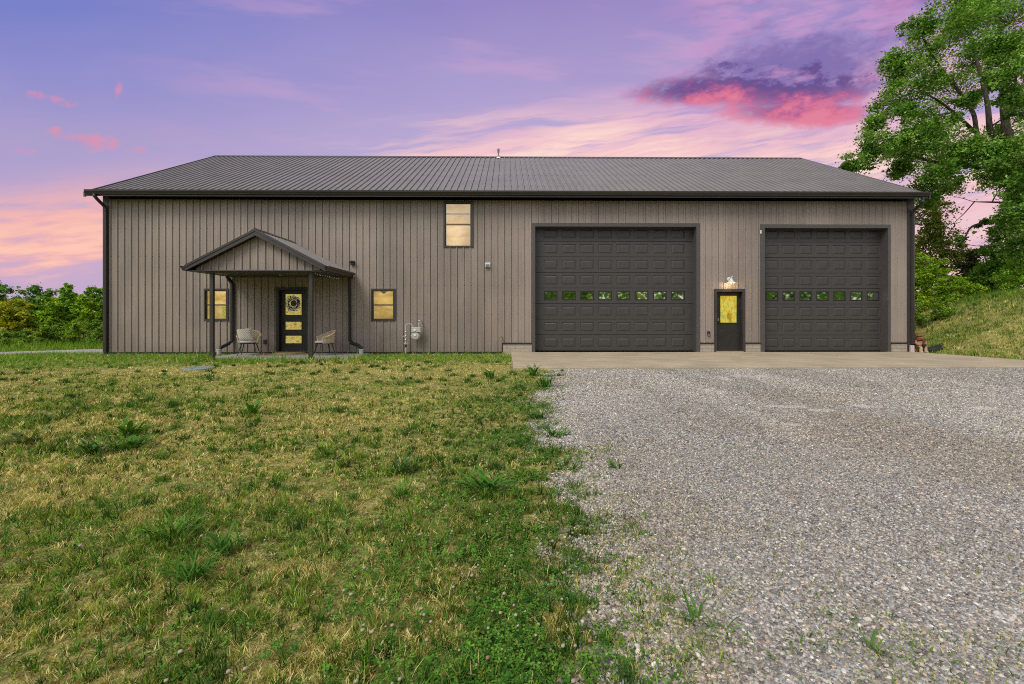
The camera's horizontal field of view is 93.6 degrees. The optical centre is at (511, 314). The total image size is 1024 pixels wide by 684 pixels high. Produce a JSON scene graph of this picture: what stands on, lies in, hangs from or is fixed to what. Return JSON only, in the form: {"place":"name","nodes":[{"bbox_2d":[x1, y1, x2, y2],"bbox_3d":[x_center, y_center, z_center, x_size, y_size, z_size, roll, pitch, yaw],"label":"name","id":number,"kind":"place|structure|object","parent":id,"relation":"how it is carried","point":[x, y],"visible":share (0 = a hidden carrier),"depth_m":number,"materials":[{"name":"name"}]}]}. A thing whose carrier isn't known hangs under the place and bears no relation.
{"place":"outdoors","nodes":[
{"label":"outdoors","id":0,"kind":"place"},
{"bbox_2d":[0,283,1023,683],"bbox_3d":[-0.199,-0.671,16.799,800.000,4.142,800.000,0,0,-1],"label":"ground","id":1,"kind":"structure","parent":0,"point":[66,637],"depth_m":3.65,"materials":[{"name":"green plant"}]},
{"bbox_2d":[0,280,15,330],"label":"edge tree","id":2,"kind":"object","parent":1,"relation":"on","point":[4,292],"visible":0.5,"depth_m":32.40,"materials":[{"name":"green plant"}]},
{"bbox_2d":[0,330,16,345],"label":"weed thicket","id":3,"kind":"object","parent":1,"relation":"on","point":[6,335],"visible":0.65,"depth_m":19.66,"materials":[{"name":"green plant"}]},
{"bbox_2d":[8,295,27,306],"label":"dark shrub","id":4,"kind":"object","parent":1,"relation":"on","point":[17,297],"visible":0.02,"depth_m":37.92,"materials":[{"name":"green plant"}]},
{"bbox_2d":[5,328,35,345],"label":"weed thicket","id":5,"kind":"object","parent":1,"relation":"on","point":[27,333],"visible":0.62,"depth_m":19.92,"materials":[{"name":"green plant"}]},
{"bbox_2d":[0,298,42,339],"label":"yellowish bush","id":6,"kind":"object","parent":1,"relation":"on","point":[11,320],"visible":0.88,"depth_m":22.74,"materials":[{"name":"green plant"}]},
{"bbox_2d":[0,423,55,445],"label":"weed clump","id":7,"kind":"object","parent":1,"relation":"on","point":[19,436],"visible":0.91,"depth_m":5.10,"materials":[{"name":"green plant"}]},
{"bbox_2d":[12,282,60,332],"bbox_3d":[-35.280,-0.470,35.781,4.158,3.821,3.164,0,0,33],"label":"dark tree","id":8,"kind":"object","parent":1,"relation":"on","point":[32,298],"visible":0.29,"depth_m":35.09,"materials":[{"name":"green plant"}]},
{"bbox_2d":[24,324,58,345],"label":"weed thicket","id":9,"kind":"object","parent":1,"relation":"on","point":[42,334],"visible":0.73,"depth_m":19.89,"materials":[{"name":"green plant"}]},
{"bbox_2d":[23,296,63,338],"bbox_3d":[-22.872,0.274,23.770,2.699,2.353,1.887,0,0,42],"label":"bright sapling","id":10,"kind":"object","parent":1,"relation":"on","point":[45,316],"visible":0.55,"depth_m":23.35,"materials":[{"name":"green plant"}]},
{"bbox_2d":[0,349,102,354],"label":"walkway","id":11,"kind":"structure","parent":1,"relation":"on","point":[89,350],"depth_m":16.86,"materials":[{"name":"grey concrete"}]},
{"bbox_2d":[45,323,69,344],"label":"weed thicket","id":12,"kind":"object","parent":1,"relation":"on","point":[59,329],"visible":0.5,"depth_m":20.23,"materials":[{"name":"green plant"}]},
{"bbox_2d":[49,283,77,337],"bbox_3d":[-22.548,-0.100,24.309,1.564,3.076,2.476,0,0,-36],"label":"tall sapling","id":13,"kind":"object","parent":1,"relation":"on","point":[66,297],"visible":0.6,"depth_m":24.09,"materials":[{"name":"green plant"}]},
{"bbox_2d":[61,321,92,343],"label":"weed thicket","id":14,"kind":"object","parent":1,"relation":"on","point":[75,331],"visible":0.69,"depth_m":20.20,"materials":[{"name":"green plant"}]},
{"bbox_2d":[63,294,100,338],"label":"lime bush","id":15,"kind":"object","parent":1,"relation":"on","point":[82,312],"visible":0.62,"depth_m":22.84,"materials":[{"name":"green plant"}]},
{"bbox_2d":[60,435,115,455],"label":"weed clump","id":16,"kind":"object","parent":1,"relation":"on","point":[90,446],"visible":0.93,"depth_m":4.75,"materials":[{"name":"green plant"}]},
{"bbox_2d":[78,285,102,321],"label":"corner bush","id":17,"kind":"object","parent":1,"relation":"on","point":[90,291],"visible":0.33,"depth_m":24.54,"materials":[{"name":"green plant"}]},
{"bbox_2d":[82,318,102,343],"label":"weed thicket","id":18,"kind":"object","parent":1,"relation":"on","point":[98,330],"visible":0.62,"depth_m":20.09,"materials":[{"name":"green plant"}]},
{"bbox_2d":[97,433,155,450],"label":"weed clump","id":19,"kind":"object","parent":1,"relation":"on","point":[130,439],"visible":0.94,"depth_m":4.94,"materials":[{"name":"green plant"}]},
{"bbox_2d":[102,413,156,438],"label":"weed clump","id":20,"kind":"object","parent":1,"relation":"on","point":[131,429],"visible":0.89,"depth_m":5.43,"materials":[{"name":"green plant"}]},
{"bbox_2d":[137,510,214,545],"bbox_3d":[-2.062,1.288,2.912,0.390,0.198,0.455,0,0,-1],"label":"weed clump","id":21,"kind":"object","parent":1,"relation":"on","point":[176,529],"visible":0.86,"depth_m":2.91,"materials":[{"name":"green plant"}]},
{"bbox_2d":[149,542,231,586],"bbox_3d":[-1.672,1.311,2.490,0.351,0.153,0.339,0,0,-19],"label":"weed clump","id":22,"kind":"object","parent":1,"relation":"on","point":[188,572],"visible":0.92,"depth_m":2.49,"materials":[{"name":"green plant"}]},
{"bbox_2d":[182,366,215,370],"bbox_3d":[-7.922,1.385,12.169,0.720,0.105,0.720,0,0,-1],"label":"utility lid","id":23,"kind":"object","parent":1,"relation":"on","point":[196,368],"visible":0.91,"depth_m":11.98,"materials":[{"name":"concrete"}]},
{"bbox_2d":[216,349,221,354],"bbox_3d":[-9.811,1.254,16.105,0.168,0.185,0.165,0,0,-1],"label":"drain pot","id":24,"kind":"object","parent":1,"relation":"on","point":[218,351],"visible":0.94,"depth_m":16.05,"materials":[{"name":"grey plastic"}]},
{"bbox_2d":[192,519,254,557],"bbox_3d":[-1.678,1.307,2.771,0.325,0.161,0.294,0,0,40],"label":"weed clump","id":25,"kind":"object","parent":1,"relation":"on","point":[220,544],"visible":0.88,"depth_m":2.77,"materials":[{"name":"green plant"}]},
{"bbox_2d":[235,420,261,428],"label":"weed clump","id":26,"kind":"object","parent":1,"relation":"on","point":[255,423],"visible":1,"depth_m":5.89,"materials":[{"name":"green plant"}]},
{"bbox_2d":[238,399,261,414],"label":"weed clump","id":27,"kind":"object","parent":1,"relation":"on","point":[251,408],"visible":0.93,"depth_m":6.62,"materials":[{"name":"green plant"}]},
{"bbox_2d":[203,353,369,359],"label":"porch slab","id":28,"kind":"structure","parent":1,"relation":"on","point":[317,355],"depth_m":15.75,"materials":[{"name":"grey concrete"}]},
{"bbox_2d":[236,330,261,355],"bbox_3d":[-8.702,0.935,15.915,0.742,0.830,0.650,0,0,-17],"label":"rope chair","id":29,"kind":"object","parent":28,"relation":"on","point":[257,335],"visible":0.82,"depth_m":15.87,"materials":[{"name":"metal"}]},
{"bbox_2d":[237,327,252,341],"bbox_3d":[-8.801,0.667,15.836,0.522,0.476,0.229,0,0,-17],"label":"pillow","id":30,"kind":"object","parent":29,"relation":"on","point":[244,334],"visible":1,"depth_m":15.79,"materials":[{"name":"fabric"}]},
{"bbox_2d":[258,353,306,355],"bbox_3d":[-7.837,1.341,16.156,1.600,0.006,0.955,0,0,-1],"label":"rug","id":31,"kind":"object","parent":28,"relation":"on","point":[269,354],"visible":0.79,"depth_m":16.03,"materials":[{"name":"brown fabric"}]},
{"bbox_2d":[274,352,305,353],"bbox_3d":[-7.639,1.317,16.335,1.000,0.040,0.610,0,0,-1],"label":"doormat","id":32,"kind":"object","parent":31,"relation":"on","point":[289,352],"visible":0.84,"depth_m":16.35,"materials":[{"name":"brown fabric"}]},
{"bbox_2d":[314,330,335,354],"bbox_3d":[-6.174,0.935,15.889,0.650,0.830,0.742,0,0,-39],"label":"rope chair","id":33,"kind":"object","parent":28,"relation":"on","point":[330,336],"visible":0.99,"depth_m":15.79,"materials":[{"name":"metal"}]},
{"bbox_2d":[5,360,623,683],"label":"clover blossoms","id":34,"kind":"object","parent":1,"relation":"on","point":[399,679],"visible":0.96,"depth_m":2.53,"materials":[{"name":"green plant"}]},
{"bbox_2d":[0,378,691,683],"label":"clover","id":35,"kind":"object","parent":1,"relation":"on","point":[511,677],"visible":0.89,"depth_m":2.28,"materials":[{"name":"green plant"}]},
{"bbox_2d":[381,448,425,475],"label":"weed clump","id":36,"kind":"object","parent":1,"relation":"on","point":[403,467],"visible":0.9,"depth_m":4.17,"materials":[{"name":"green plant"}]},
{"bbox_2d":[389,472,418,498],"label":"weed clump","id":37,"kind":"object","parent":1,"relation":"on","point":[397,489],"visible":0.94,"depth_m":3.65,"materials":[{"name":"green plant"}]},
{"bbox_2d":[402,320,421,352],"bbox_3d":[-3.399,0.774,16.474,0.668,1.175,0.307,0,0,-21],"label":"gas meter","id":38,"kind":"object","parent":1,"relation":"on","point":[415,333],"visible":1,"depth_m":16.43,"materials":[{"name":"grey paint"}]},
{"bbox_2d":[452,465,514,494],"bbox_3d":[-0.233,1.299,3.773,0.528,0.177,0.562,0,0,-1],"label":"weed clump","id":39,"kind":"object","parent":1,"relation":"on","point":[484,482],"visible":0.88,"depth_m":3.77,"materials":[{"name":"green plant"}]},
{"bbox_2d":[483,369,496,378],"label":"weed clump","id":40,"kind":"object","parent":1,"relation":"on","point":[490,374],"visible":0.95,"depth_m":10.36,"materials":[{"name":"green plant"}]},
{"bbox_2d":[83,148,930,358],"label":"pole barn","id":41,"kind":"structure","parent":1,"relation":"on","point":[454,254],"depth_m":16.87,"materials":[{"name":"paint"}]},
{"bbox_2d":[204,289,228,320],"bbox_3d":[-10.245,-0.329,16.725,0.850,1.129,0.150,0,0,-1],"label":"window","id":42,"kind":"structure","parent":41,"relation":"in","point":[221,295],"depth_m":16.78,"materials":[{"name":"glass"}]},
{"bbox_2d":[276,287,307,351],"bbox_3d":[-7.637,0.192,16.771,1.094,2.251,0.240,0,0,-1],"label":"entry door","id":43,"kind":"structure","parent":41,"relation":"in","point":[292,326],"depth_m":16.83,"materials":[{"name":"paint"}]},
{"bbox_2d":[285,295,300,311],"bbox_3d":[-7.598,-0.376,16.738,0.592,0.589,0.133,0,0,-1],"label":"wreath","id":44,"kind":"object","parent":43,"relation":"attached to","point":[295,301],"depth_m":16.73,"materials":[{"name":"white plant"}]},
{"bbox_2d":[371,289,395,320],"bbox_3d":[-4.466,-0.329,16.793,0.878,1.129,0.150,0,0,-1],"label":"window","id":45,"kind":"structure","parent":41,"relation":"in","point":[383,301],"depth_m":16.86,"materials":[{"name":"glass"}]},
{"bbox_2d":[443,201,472,247],"bbox_3d":[-1.869,-3.135,16.824,1.047,1.609,0.150,0,0,-1],"label":"window","id":46,"kind":"structure","parent":41,"relation":"in","point":[457,215],"depth_m":16.89,"materials":[{"name":"glass"}]},
{"bbox_2d":[532,223,699,351],"bbox_3d":[3.641,-0.939,17.017,5.879,4.507,0.415,0,0,-1],"label":"garage door","id":47,"kind":"structure","parent":41,"relation":"in","point":[596,286],"depth_m":17.15,"materials":[{"name":"paint"}]},
{"bbox_2d":[714,289,744,351],"bbox_3d":[7.635,0.211,16.972,1.087,2.209,0.240,0,0,-1],"label":"service door","id":48,"kind":"structure","parent":41,"relation":"in","point":[729,304],"depth_m":17.03,"materials":[{"name":"paint"}]},
{"bbox_2d":[727,276,734,282],"bbox_3d":[7.604,-1.213,16.705,0.280,0.257,0.328,0,0,-1],"label":"wall lamp","id":49,"kind":"object","parent":41,"relation":"attached to","point":[730,280],"visible":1,"depth_m":16.65,"materials":[{"name":"white metal"}]},
{"bbox_2d":[760,224,890,351],"bbox_3d":[11.028,-0.923,17.105,4.602,4.476,0.415,0,0,-1],"label":"garage door","id":50,"kind":"structure","parent":41,"relation":"in","point":[824,287],"depth_m":17.24,"materials":[{"name":"paint"}]},
{"bbox_2d":[524,364,543,375],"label":"weed clump","id":51,"kind":"object","parent":1,"relation":"on","point":[534,372],"visible":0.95,"depth_m":10.73,"materials":[{"name":"green plant"}]},
{"bbox_2d":[534,375,557,387],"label":"weed clump","id":52,"kind":"object","parent":1,"relation":"on","point":[544,383],"visible":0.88,"depth_m":9.04,"materials":[{"name":"green plant"}]},
{"bbox_2d":[511,352,1023,369],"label":"concrete apron","id":53,"kind":"object","parent":1,"relation":"on","point":[663,360],"visible":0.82,"depth_m":13.73,"materials":[{"name":"beige concrete"}]},
{"bbox_2d":[909,345,913,351],"bbox_3d":[14.016,1.217,16.852,0.111,0.260,0.100,0,0,5],"label":"stone block","id":54,"kind":"object","parent":53,"relation":"on","point":[911,348],"depth_m":16.81,"materials":[{"name":"white stone"}]},
{"bbox_2d":[914,333,928,352],"bbox_3d":[14.357,1.000,16.910,0.425,0.705,0.464,0,0,-1],"label":"garden figurine","id":55,"kind":"object","parent":53,"relation":"on","point":[920,344],"visible":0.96,"depth_m":16.85,"materials":[{"name":"brown ceramic"}]},
{"bbox_2d":[915,237,935,291],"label":"background tree","id":56,"kind":"object","parent":1,"relation":"on","point":[919,264],"visible":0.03,"depth_m":42.94,"materials":[{"name":"green plant"}]},
{"bbox_2d":[835,0,1023,270],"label":"maple tree","id":57,"kind":"object","parent":1,"relation":"on","point":[999,158],"visible":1,"depth_m":24.55,"materials":[{"name":"green plant"}]},
{"bbox_2d":[915,296,955,324],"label":"leafy shrub","id":58,"kind":"object","parent":1,"relation":"on","point":[947,310],"visible":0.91,"depth_m":21.52,"materials":[{"name":"green plant"}]},
{"bbox_2d":[927,343,944,351],"bbox_3d":[15.089,1.185,17.136,1.006,0.306,0.327,0,0,-14],"label":"drain pipe","id":59,"kind":"object","parent":1,"relation":"on","point":[938,347],"visible":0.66,"depth_m":17.03,"materials":[{"name":"black plastic"}]},
{"bbox_2d":[915,252,974,306],"bbox_3d":[21.579,-1.699,24.392,2.716,3.070,2.777,0,0,-1],"label":"pale stemmed tree","id":60,"kind":"object","parent":1,"relation":"on","point":[924,281],"visible":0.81,"depth_m":24.23,"materials":[{"name":"green plant"}]},
{"bbox_2d":[914,198,978,291],"bbox_3d":[30.338,-4.728,34.509,5.987,7.477,4.903,0,0,24],"label":"olive tree","id":61,"kind":"object","parent":1,"relation":"on","point":[937,236],"visible":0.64,"depth_m":33.75,"materials":[{"name":"green plant"}]},
{"bbox_2d":[938,278,992,297],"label":"lime shrub","id":62,"kind":"object","parent":1,"relation":"on","point":[966,291],"visible":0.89,"depth_m":23.75,"materials":[{"name":"green plant"}]},
{"bbox_2d":[947,249,988,290],"bbox_3d":[28.179,-2.038,30.042,2.719,4.224,2.568,0,0,-1],"label":"dark cedar","id":63,"kind":"object","parent":1,"relation":"on","point":[971,256],"visible":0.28,"depth_m":30.01,"materials":[{"name":"green plant"}]},
{"bbox_2d":[953,266,999,290],"bbox_3d":[27.415,-1.879,28.082,3.216,2.462,2.139,0,0,-14],"label":"dense shrub tree","id":64,"kind":"object","parent":1,"relation":"on","point":[973,282],"depth_m":28.15,"materials":[{"name":"green plant"}]},
{"bbox_2d":[959,225,1023,292],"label":"shade tree","id":65,"kind":"object","parent":1,"relation":"on","point":[981,275],"visible":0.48,"depth_m":26.60,"materials":[{"name":"green plant"}]},
{"bbox_2d":[989,261,1023,290],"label":"crest bush","id":66,"kind":"object","parent":1,"relation":"on","point":[1009,280],"visible":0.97,"depth_m":23.41,"materials":[{"name":"green plant"}]},
{"bbox_2d":[0,0,1023,301],"label":"sky","id":67,"kind":"structure","parent":0,"point":[94,93],"materials":[{"name":"purple"}]},
{"bbox_2d":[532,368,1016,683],"bbox_3d":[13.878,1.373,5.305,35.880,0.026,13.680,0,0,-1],"label":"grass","id":68,"kind":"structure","parent":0,"point":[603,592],"depth_m":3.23,"materials":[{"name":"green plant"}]},
{"bbox_2d":[505,368,1023,683],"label":"gravel","id":69,"kind":"structure","parent":68,"relation":"on","point":[986,502],"depth_m":3.28,"materials":[{"name":"grey gravel"}]},
{"bbox_2d":[521,408,550,419],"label":"weed clump","id":70,"kind":"object","parent":69,"relation":"on","point":[533,414],"visible":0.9,"depth_m":6.35,"materials":[{"name":"green plant"}]},
{"bbox_2d":[540,424,570,436],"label":"weed clump","id":71,"kind":"object","parent":69,"relation":"on","point":[551,433],"visible":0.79,"depth_m":5.40,"materials":[{"name":"green plant"}]},
{"bbox_2d":[573,448,594,455],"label":"weed clump","id":72,"kind":"object","parent":69,"relation":"on","point":[582,451],"visible":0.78,"depth_m":4.68,"materials":[{"name":"green plant"}]},
{"bbox_2d":[606,456,635,468],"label":"weed clump","id":73,"kind":"object","parent":69,"relation":"on","point":[611,463],"visible":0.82,"depth_m":4.25,"materials":[{"name":"green plant"}]},
{"bbox_2d":[661,587,714,628],"bbox_3d":[0.787,1.328,2.149,0.235,0.118,0.211,0,0,19],"label":"weed clump","id":74,"kind":"object","parent":69,"relation":"on","point":[691,612],"visible":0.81,"depth_m":2.15,"materials":[{"name":"green plant"}]},
{"bbox_2d":[677,642,736,673],"bbox_3d":[0.758,1.363,1.900,0.194,0.049,0.192,0,0,-36],"label":"weed clump","id":75,"kind":"object","parent":69,"relation":"on","point":[694,655],"visible":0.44,"depth_m":1.91,"materials":[{"name":"green plant"}]},
{"bbox_2d":[693,612,744,644],"bbox_3d":[0.884,1.346,2.022,0.222,0.083,0.206,0,0,14],"label":"weed clump","id":76,"kind":"object","parent":69,"relation":"on","point":[733,629],"visible":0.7,"depth_m":2.05,"materials":[{"name":"green plant"}]},
{"bbox_2d":[762,641,792,671],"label":"weed clump","id":77,"kind":"object","parent":69,"relation":"on","point":[779,654],"visible":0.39,"depth_m":1.91,"materials":[{"name":"green plant"}]},
{"bbox_2d":[781,626,824,652],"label":"weed clump","id":78,"kind":"object","parent":69,"relation":"on","point":[810,634],"visible":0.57,"depth_m":1.99,"materials":[{"name":"green plant"}]},
{"bbox_2d":[834,628,905,657],"bbox_3d":[1.449,1.339,1.950,0.135,0.096,0.254,0,0,-43],"label":"weed clump","id":79,"kind":"object","parent":69,"relation":"on","point":[872,639],"visible":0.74,"depth_m":1.95,"materials":[{"name":"green plant"}]},
{"bbox_2d":[906,641,963,662],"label":"weed clump","id":80,"kind":"object","parent":68,"relation":"on","point":[912,644],"visible":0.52,"depth_m":1.93,"materials":[{"name":"green plant"}]}
]}

